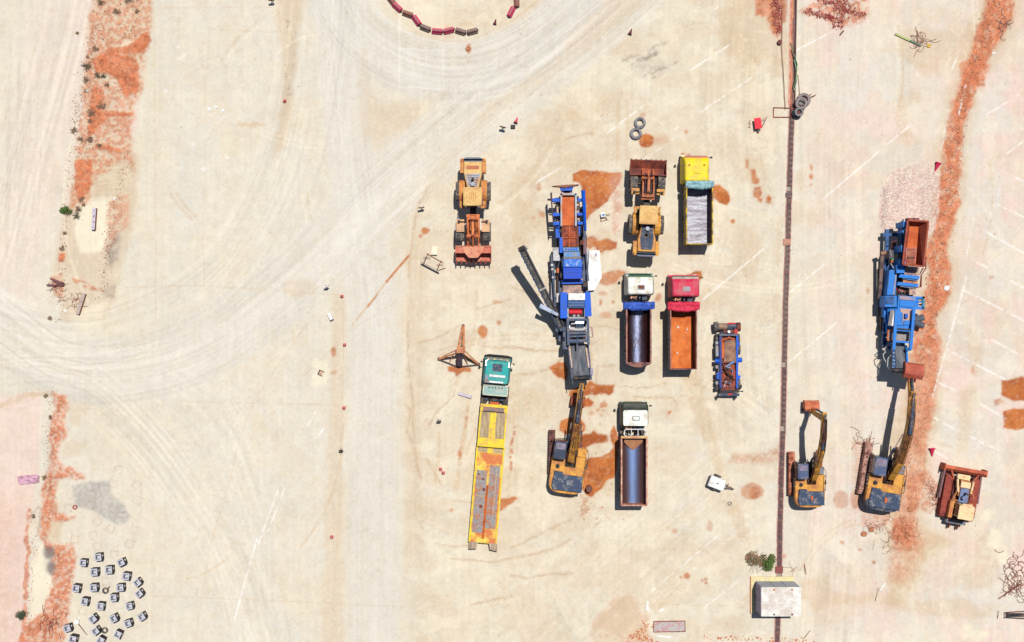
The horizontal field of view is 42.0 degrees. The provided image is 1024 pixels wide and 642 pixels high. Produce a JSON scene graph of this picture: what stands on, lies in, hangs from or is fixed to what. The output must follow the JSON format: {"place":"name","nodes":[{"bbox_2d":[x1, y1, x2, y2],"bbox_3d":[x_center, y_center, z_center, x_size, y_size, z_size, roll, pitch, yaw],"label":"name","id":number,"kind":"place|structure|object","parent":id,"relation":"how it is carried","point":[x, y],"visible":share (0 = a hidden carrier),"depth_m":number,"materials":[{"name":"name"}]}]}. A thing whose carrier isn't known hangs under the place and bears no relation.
{"place":"outdoors","nodes":[
{"label":"outdoors","id":0,"kind":"place"},
{"bbox_2d":[0,0,1023,641],"bbox_3d":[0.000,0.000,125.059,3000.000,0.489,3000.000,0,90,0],"label":"ground","id":1,"kind":"structure","parent":0,"point":[210,482],"depth_m":125.00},
{"bbox_2d":[15,610,27,620],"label":"dark bush","id":2,"kind":"object","parent":1,"relation":"on","point":[21,614],"visible":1,"depth_m":124.72,"materials":[{"name":"green plant"}]},
{"bbox_2d":[17,475,38,484],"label":"crumpled sheet","id":3,"kind":"object","parent":1,"relation":"on","point":[28,479],"visible":1,"depth_m":124.86,"materials":[{"name":"fabric"}]},
{"bbox_2d":[24,391,79,638],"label":"verge stones","id":4,"kind":"object","parent":1,"relation":"on","point":[49,518],"visible":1,"depth_m":124.92,"materials":[{"name":"brown stone"}]},
{"bbox_2d":[39,608,65,637],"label":"wire tangle","id":5,"kind":"object","parent":1,"relation":"on","point":[50,623],"visible":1,"depth_m":124.80,"materials":[{"name":"metal"}]},
{"bbox_2d":[59,204,72,215],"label":"green bush","id":6,"kind":"object","parent":1,"relation":"on","point":[65,209],"visible":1,"depth_m":124.68,"materials":[{"name":"green plant"}]},
{"bbox_2d":[63,622,73,632],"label":"footing box","id":7,"kind":"object","parent":1,"relation":"on","point":[68,627],"visible":1,"depth_m":124.29,"materials":[{"name":"grey concrete"}]},
{"bbox_2d":[57,292,86,309],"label":"wire tangle","id":8,"kind":"object","parent":1,"relation":"on","point":[76,300],"visible":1,"depth_m":124.85,"materials":[{"name":"metal"}]},
{"bbox_2d":[68,633,79,641],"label":"footing box","id":9,"kind":"object","parent":1,"relation":"on","point":[73,637],"visible":1,"depth_m":124.30,"materials":[{"name":"grey concrete"}]},
{"bbox_2d":[72,583,82,592],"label":"footing box","id":10,"kind":"object","parent":1,"relation":"on","point":[76,587],"visible":1,"depth_m":124.25,"materials":[{"name":"grey concrete"}]},
{"bbox_2d":[74,619,86,634],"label":"measuring board","id":11,"kind":"object","parent":1,"relation":"on","point":[77,621],"visible":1,"depth_m":124.72,"materials":[{"name":"white paint"}]},
{"bbox_2d":[76,293,86,314],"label":"concrete beam","id":12,"kind":"structure","parent":1,"relation":"on","point":[81,303],"depth_m":124.55,"materials":[{"name":"beige concrete"}]},
{"bbox_2d":[79,558,88,565],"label":"footing box","id":13,"kind":"object","parent":1,"relation":"on","point":[84,562],"visible":1,"depth_m":124.30,"materials":[{"name":"grey concrete"}]},
{"bbox_2d":[80,596,90,605],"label":"footing box","id":14,"kind":"object","parent":1,"relation":"on","point":[86,600],"visible":1,"depth_m":124.23,"materials":[{"name":"grey concrete"}]},
{"bbox_2d":[80,62,91,71],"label":"dry shrub","id":15,"kind":"object","parent":1,"relation":"on","point":[86,65],"visible":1,"depth_m":124.72,"materials":[{"name":"brown plant"}]},
{"bbox_2d":[87,612,99,623],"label":"footing box","id":16,"kind":"object","parent":1,"relation":"on","point":[94,617],"visible":1,"depth_m":124.23,"materials":[{"name":"grey concrete"}]},
{"bbox_2d":[91,208,96,229],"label":"concrete beam","id":17,"kind":"structure","parent":1,"relation":"on","point":[94,218],"depth_m":124.53,"materials":[{"name":"white concrete"}]},
{"bbox_2d":[89,582,99,591],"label":"footing box","id":18,"kind":"object","parent":1,"relation":"on","point":[95,586],"visible":1,"depth_m":124.26,"materials":[{"name":"grey concrete"}]},
{"bbox_2d":[90,567,100,575],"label":"footing box","id":19,"kind":"object","parent":1,"relation":"on","point":[95,571],"visible":1,"depth_m":124.19,"materials":[{"name":"grey concrete"}]},
{"bbox_2d":[90,625,101,635],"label":"footing box","id":20,"kind":"object","parent":1,"relation":"on","point":[96,630],"visible":1,"depth_m":124.20,"materials":[{"name":"grey concrete"}]},
{"bbox_2d":[54,0,140,319],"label":"verge stones","id":21,"kind":"object","parent":1,"relation":"on","point":[97,130],"visible":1,"depth_m":124.90,"materials":[{"name":"stone"}]},
{"bbox_2d":[94,552,103,560],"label":"footing box","id":22,"kind":"object","parent":1,"relation":"on","point":[98,556],"visible":1,"depth_m":124.25,"materials":[{"name":"grey concrete"}]},
{"bbox_2d":[96,101,105,109],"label":"dry shrub","id":23,"kind":"object","parent":1,"relation":"on","point":[104,104],"visible":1,"depth_m":124.75,"materials":[{"name":"plant"}]},
{"bbox_2d":[96,634,106,641],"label":"footing box","id":24,"kind":"object","parent":1,"relation":"on","point":[102,638],"visible":1,"depth_m":124.39,"materials":[{"name":"grey concrete"}]},
{"bbox_2d":[97,601,106,609],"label":"footing box","id":25,"kind":"object","parent":1,"relation":"on","point":[101,605],"visible":1,"depth_m":124.27,"materials":[{"name":"grey concrete"}]},
{"bbox_2d":[102,587,108,593],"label":"tyre","id":26,"kind":"object","parent":1,"relation":"on","point":[103,591],"visible":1,"depth_m":124.82,"materials":[{"name":"rubber"}]},
{"bbox_2d":[105,565,114,573],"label":"footing box","id":27,"kind":"object","parent":1,"relation":"on","point":[109,569],"visible":1,"depth_m":124.19,"materials":[{"name":"grey concrete"}]},
{"bbox_2d":[110,592,119,601],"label":"footing box","id":28,"kind":"object","parent":1,"relation":"on","point":[114,596],"visible":1,"depth_m":124.29,"materials":[{"name":"grey concrete"}]},
{"bbox_2d":[109,612,120,622],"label":"footing box","id":29,"kind":"object","parent":1,"relation":"on","point":[114,617],"visible":1,"depth_m":124.25,"materials":[{"name":"grey concrete"}]},
{"bbox_2d":[113,628,123,638],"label":"footing box","id":30,"kind":"object","parent":1,"relation":"on","point":[118,633],"visible":1,"depth_m":124.27,"materials":[{"name":"grey concrete"}]},
{"bbox_2d":[116,582,125,591],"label":"footing box","id":31,"kind":"object","parent":1,"relation":"on","point":[120,586],"visible":1,"depth_m":124.23,"materials":[{"name":"grey concrete"}]},
{"bbox_2d":[116,557,127,566],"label":"footing box","id":32,"kind":"object","parent":1,"relation":"on","point":[122,561],"visible":1,"depth_m":124.22,"materials":[{"name":"grey concrete"}]},
{"bbox_2d":[122,571,131,579],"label":"footing box","id":33,"kind":"object","parent":1,"relation":"on","point":[126,575],"visible":1,"depth_m":124.23,"materials":[{"name":"grey concrete"}]},
{"bbox_2d":[123,617,133,627],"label":"footing box","id":34,"kind":"object","parent":1,"relation":"on","point":[128,622],"visible":1,"depth_m":124.23,"materials":[{"name":"grey concrete"}]},
{"bbox_2d":[125,601,135,609],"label":"footing box","id":35,"kind":"object","parent":1,"relation":"on","point":[130,605],"visible":1,"depth_m":124.28,"materials":[{"name":"grey concrete"}]},
{"bbox_2d":[132,577,143,586],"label":"footing box","id":36,"kind":"object","parent":1,"relation":"on","point":[138,581],"visible":1,"depth_m":124.23,"materials":[{"name":"grey concrete"}]},
{"bbox_2d":[134,588,145,597],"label":"footing box","id":37,"kind":"object","parent":1,"relation":"on","point":[140,592],"visible":1,"depth_m":124.19,"materials":[{"name":"grey concrete"}]},
{"bbox_2d":[137,611,147,620],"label":"footing box","id":38,"kind":"object","parent":1,"relation":"on","point":[143,615],"visible":1,"depth_m":124.27,"materials":[{"name":"grey concrete"}]},
{"bbox_2d":[327,312,333,320],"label":"white cabinet","id":39,"kind":"object","parent":1,"relation":"on","point":[330,316],"visible":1,"depth_m":124.60,"materials":[{"name":"paint"}]},
{"bbox_2d":[392,2,402,12],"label":"road barrier","id":40,"kind":"object","parent":1,"relation":"on","point":[397,7],"visible":1,"depth_m":124.65,"materials":[{"name":"red plastic"}]},
{"bbox_2d":[402,10,412,17],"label":"road barrier","id":41,"kind":"object","parent":1,"relation":"on","point":[406,13],"visible":1,"depth_m":124.59,"materials":[{"name":"brown plastic"}]},
{"bbox_2d":[412,15,420,25],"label":"road barrier","id":42,"kind":"object","parent":1,"relation":"on","point":[416,20],"visible":1,"depth_m":124.62,"materials":[{"name":"red plastic"}]},
{"bbox_2d":[420,24,430,32],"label":"road barrier","id":43,"kind":"object","parent":1,"relation":"on","point":[423,27],"visible":1,"depth_m":124.64,"materials":[{"name":"grey plastic"}]},
{"bbox_2d":[422,254,443,270],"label":"trestle barrier","id":44,"kind":"object","parent":1,"relation":"on","point":[435,258],"visible":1,"depth_m":124.64,"materials":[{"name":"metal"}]},
{"bbox_2d":[431,246,437,254],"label":"cream panel","id":45,"kind":"object","parent":1,"relation":"on","point":[434,250],"visible":1,"depth_m":124.64,"materials":[{"name":"beige paint"}]},
{"bbox_2d":[432,28,442,34],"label":"road barrier","id":46,"kind":"object","parent":1,"relation":"on","point":[437,31],"visible":1,"depth_m":124.58,"materials":[{"name":"red plastic"}]},
{"bbox_2d":[443,27,454,33],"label":"road barrier","id":47,"kind":"object","parent":1,"relation":"on","point":[449,30],"visible":1,"depth_m":124.62,"materials":[{"name":"red plastic"}]},
{"bbox_2d":[438,324,479,366],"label":"steel tripod","id":48,"kind":"object","parent":1,"relation":"on","point":[460,350],"visible":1,"depth_m":124.10,"materials":[{"name":"orange metal"}]},
{"bbox_2d":[455,27,465,35],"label":"road barrier","id":49,"kind":"object","parent":1,"relation":"on","point":[460,31],"visible":1,"depth_m":124.63,"materials":[{"name":"grey plastic"}]},
{"bbox_2d":[458,392,471,397],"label":"concrete beam","id":50,"kind":"structure","parent":1,"relation":"on","point":[464,394],"depth_m":124.72,"materials":[{"name":"white concrete"}]},
{"bbox_2d":[467,27,477,35],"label":"road barrier","id":51,"kind":"object","parent":1,"relation":"on","point":[472,31],"visible":1,"depth_m":124.62,"materials":[{"name":"grey plastic"}]},
{"bbox_2d":[455,157,490,263],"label":"wheel loader","id":52,"kind":"object","parent":1,"relation":"on","point":[473,190],"visible":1,"depth_m":121.90,"materials":[{"name":"metal"}]},
{"bbox_2d":[468,403,507,550],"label":"loader trailer","id":53,"kind":"object","parent":1,"relation":"on","point":[487,487],"visible":1,"depth_m":124.06,"materials":[{"name":"yellow paint"}]},
{"bbox_2d":[480,354,514,409],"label":"tractor unit","id":54,"kind":"object","parent":1,"relation":"on","point":[497,369],"visible":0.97,"depth_m":122.65,"materials":[{"name":"teal paint"}]},
{"bbox_2d":[507,5,515,17],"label":"road barrier","id":55,"kind":"object","parent":1,"relation":"on","point":[511,11],"visible":1,"depth_m":124.64,"materials":[{"name":"red plastic"}]},
{"bbox_2d":[514,0,519,6],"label":"road barrier","id":56,"kind":"object","parent":1,"relation":"on","point":[516,3],"visible":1,"depth_m":124.67,"materials":[{"name":"brown plastic"}]},
{"bbox_2d":[518,184,592,384],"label":"mobile crusher","id":57,"kind":"object","parent":1,"relation":"on","point":[573,298],"visible":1,"depth_m":122.00,"materials":[{"name":"blue metal"}]},
{"bbox_2d":[120,28,1012,626],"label":"yard pebbles","id":58,"kind":"object","parent":1,"relation":"on","point":[532,374],"visible":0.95,"depth_m":124.96,"materials":[{"name":"stone"}]},
{"bbox_2d":[548,383,588,494],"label":"excavator","id":59,"kind":"object","parent":1,"relation":"on","point":[567,460],"visible":1,"depth_m":122.70,"materials":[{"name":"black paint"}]},
{"bbox_2d":[586,485,592,491],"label":"oil drum","id":60,"kind":"object","parent":1,"relation":"on","point":[589,488],"visible":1,"depth_m":124.15,"materials":[{"name":"metal"}]},
{"bbox_2d":[588,250,601,290],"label":"corrugated sheet stack","id":61,"kind":"object","parent":1,"relation":"on","point":[594,271],"visible":0.88,"depth_m":124.38,"materials":[{"name":"white paint"}]},
{"bbox_2d":[600,212,607,221],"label":"folding chair","id":62,"kind":"object","parent":1,"relation":"on","point":[603,214],"visible":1,"depth_m":124.50,"materials":[{"name":"white paint"}]},
{"bbox_2d":[617,401,651,505],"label":"tipper truck","id":63,"kind":"object","parent":1,"relation":"on","point":[633,479],"visible":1,"depth_m":123.28,"materials":[{"name":"black paint"}]},
{"bbox_2d":[624,438,642,449],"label":"soil heap","id":64,"kind":"object","parent":63,"relation":"in","point":[632,443],"visible":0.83,"depth_m":122.96,"materials":[{"name":"orange soil"}]},
{"bbox_2d":[630,127,641,139],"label":"tyre","id":65,"kind":"object","parent":1,"relation":"on","point":[633,136],"visible":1,"depth_m":124.66,"materials":[{"name":"rubber"}]},
{"bbox_2d":[622,273,656,366],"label":"tipper truck","id":66,"kind":"object","parent":1,"relation":"on","point":[638,337],"visible":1,"depth_m":123.06,"materials":[{"name":"black paint"}]},
{"bbox_2d":[634,117,645,128],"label":"tyre","id":67,"kind":"object","parent":1,"relation":"on","point":[642,119],"visible":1,"depth_m":124.68,"materials":[{"name":"rubber"}]},
{"bbox_2d":[628,158,666,256],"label":"wheel loader","id":68,"kind":"object","parent":1,"relation":"on","point":[645,219],"visible":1,"depth_m":121.97,"materials":[{"name":"metal"}]},
{"bbox_2d":[653,621,685,631],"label":"steel plate","id":69,"kind":"object","parent":1,"relation":"on","point":[669,626],"visible":1,"depth_m":124.95,"materials":[{"name":"metal"}]},
{"bbox_2d":[666,275,702,369],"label":"tipper truck","id":70,"kind":"object","parent":1,"relation":"on","point":[682,313],"visible":1,"depth_m":123.56,"materials":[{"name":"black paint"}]},
{"bbox_2d":[679,156,713,244],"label":"tipper truck","id":71,"kind":"object","parent":1,"relation":"on","point":[698,184],"visible":1,"depth_m":123.43,"materials":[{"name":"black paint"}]},
{"bbox_2d":[623,620,813,641],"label":"orange rubble","id":72,"kind":"object","parent":1,"relation":"on","point":[647,639],"visible":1,"depth_m":124.94,"materials":[{"name":"stone"}]},
{"bbox_2d":[707,474,733,490],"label":"towed compressor","id":73,"kind":"object","parent":1,"relation":"on","point":[715,483],"visible":1,"depth_m":123.88,"materials":[{"name":"white paint"}]},
{"bbox_2d":[713,322,742,399],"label":"stripped lorry","id":74,"kind":"object","parent":1,"relation":"on","point":[727,349],"visible":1,"depth_m":123.70,"materials":[{"name":"blue paint"}]},
{"bbox_2d":[745,550,765,572],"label":"dry bush","id":75,"kind":"object","parent":1,"relation":"on","point":[750,558],"visible":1,"depth_m":124.66,"materials":[{"name":"brown plant"}]},
{"bbox_2d":[754,116,767,132],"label":"wheelbarrow","id":76,"kind":"object","parent":1,"relation":"on","point":[758,123],"visible":1,"depth_m":124.38,"materials":[{"name":"metal"}]},
{"bbox_2d":[758,554,776,571],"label":"green bush","id":77,"kind":"object","parent":1,"relation":"on","point":[770,563],"visible":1,"depth_m":124.53,"materials":[{"name":"green plant"}]},
{"bbox_2d":[750,576,800,615],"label":"kiosk","id":78,"kind":"object","parent":1,"relation":"on","point":[775,596],"visible":1,"depth_m":122.03,"materials":[{"name":"beige concrete"}]},
{"bbox_2d":[781,19,784,102],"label":"cable","id":79,"kind":"object","parent":1,"relation":"on","point":[782,60],"visible":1,"depth_m":124.93,"materials":[{"name":"metal"}]},
{"bbox_2d":[774,0,796,641],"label":"drain channel","id":80,"kind":"object","parent":1,"relation":"on","point":[783,397],"visible":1,"depth_m":124.97,"materials":[{"name":"metal"}]},
{"bbox_2d":[773,104,795,118],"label":"rusty pipe rack","id":81,"kind":"object","parent":80,"relation":"on","point":[782,107],"visible":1,"depth_m":124.89,"materials":[{"name":"metal"}]},
{"bbox_2d":[790,43,797,87],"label":"green hose","id":82,"kind":"object","parent":80,"relation":"on","point":[796,63],"visible":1,"depth_m":124.85,"materials":[{"name":"green rubber"}]},
{"bbox_2d":[797,93,810,106],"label":"tyre","id":83,"kind":"object","parent":1,"relation":"on","point":[800,103],"visible":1,"depth_m":124.60,"materials":[{"name":"rubber"}]},
{"bbox_2d":[794,97,807,108],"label":"tyre","id":84,"kind":"object","parent":83,"relation":"on","point":[803,99],"visible":1,"depth_m":124.18,"materials":[{"name":"rubber"}]},
{"bbox_2d":[787,400,826,506],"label":"excavator","id":85,"kind":"object","parent":1,"relation":"on","point":[806,484],"visible":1,"depth_m":122.78,"materials":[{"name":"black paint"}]},
{"bbox_2d":[770,0,866,32],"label":"brick rubble","id":86,"kind":"object","parent":1,"relation":"on","point":[817,13],"visible":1,"depth_m":124.91,"materials":[{"name":"red brick"}]},
{"bbox_2d":[850,426,880,447],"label":"wire tangle","id":87,"kind":"object","parent":1,"relation":"on","point":[862,438],"visible":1,"depth_m":124.86,"materials":[{"name":"metal"}]},
{"bbox_2d":[864,515,893,549],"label":"wire tangle","id":88,"kind":"object","parent":1,"relation":"on","point":[879,527],"visible":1,"depth_m":124.87,"materials":[{"name":"metal"}]},
{"bbox_2d":[856,361,924,511],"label":"excavator","id":89,"kind":"object","parent":1,"relation":"on","point":[881,483],"visible":1,"depth_m":122.70,"materials":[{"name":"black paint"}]},
{"bbox_2d":[882,535,899,552],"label":"wire tangle","id":90,"kind":"object","parent":1,"relation":"on","point":[889,542],"visible":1,"depth_m":124.83,"materials":[{"name":"metal"}]},
{"bbox_2d":[884,514,921,541],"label":"wire tangle","id":91,"kind":"object","parent":1,"relation":"on","point":[905,526],"visible":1,"depth_m":124.78,"materials":[{"name":"metal"}]},
{"bbox_2d":[878,218,928,372],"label":"mobile crusher","id":92,"kind":"object","parent":1,"relation":"on","point":[901,318],"visible":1,"depth_m":122.00,"materials":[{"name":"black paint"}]},
{"bbox_2d":[877,172,932,236],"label":"gravel pebbles","id":93,"kind":"object","parent":1,"relation":"on","point":[884,200],"visible":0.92,"depth_m":124.96,"materials":[{"name":"beige gravel"}]},
{"bbox_2d":[895,33,920,45],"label":"green plank","id":94,"kind":"object","parent":1,"relation":"on","point":[905,38],"visible":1,"depth_m":124.84,"materials":[{"name":"wood"}]},
{"bbox_2d":[910,26,938,53],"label":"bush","id":95,"kind":"object","parent":1,"relation":"on","point":[920,40],"visible":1,"depth_m":124.86,"materials":[{"name":"plant"}]},
{"bbox_2d":[929,448,935,456],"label":"traffic cone","id":96,"kind":"object","parent":1,"relation":"on","point":[932,450],"visible":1,"depth_m":124.66,"materials":[{"name":"red plastic"}]},
{"bbox_2d":[935,162,941,170],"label":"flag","id":97,"kind":"object","parent":1,"relation":"on","point":[938,164],"visible":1,"depth_m":124.68,"materials":[{"name":"red fabric"}]},
{"bbox_2d":[900,0,1009,511],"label":"ribbon stones","id":98,"kind":"object","parent":1,"relation":"on","point":[931,490],"visible":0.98,"depth_m":124.85,"materials":[{"name":"stone"}]},
{"bbox_2d":[936,462,987,529],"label":"bulldozer","id":99,"kind":"object","parent":1,"relation":"on","point":[958,499],"visible":1,"depth_m":123.80,"materials":[{"name":"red metal"}]},
{"bbox_2d":[995,8,1013,39],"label":"wire tangle","id":100,"kind":"object","parent":1,"relation":"on","point":[1004,25],"visible":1,"depth_m":124.77,"materials":[{"name":"metal"}]},
{"bbox_2d":[995,550,1023,602],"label":"wire tangle","id":101,"kind":"object","parent":1,"relation":"on","point":[1010,564],"visible":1,"depth_m":124.87,"materials":[{"name":"metal"}]},
{"bbox_2d":[1005,611,1023,618],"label":"black trough","id":102,"kind":"object","parent":1,"relation":"on","point":[1011,615],"visible":1,"depth_m":124.90,"materials":[{"name":"paint"}]},
{"bbox_2d":[860,531,867,536],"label":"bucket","id":103,"kind":"object","parent":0,"point":[863,533],"visible":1,"depth_m":124.92,"materials":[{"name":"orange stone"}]},
{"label":"tyre","id":104,"kind":"object","parent":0,"visible":0},
{"bbox_2d":[794,108,803,116],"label":"tyre","id":105,"kind":"object","parent":104,"relation":"on","point":[798,112],"visible":1,"depth_m":124.14,"materials":[{"name":"rubber"}]}
]}

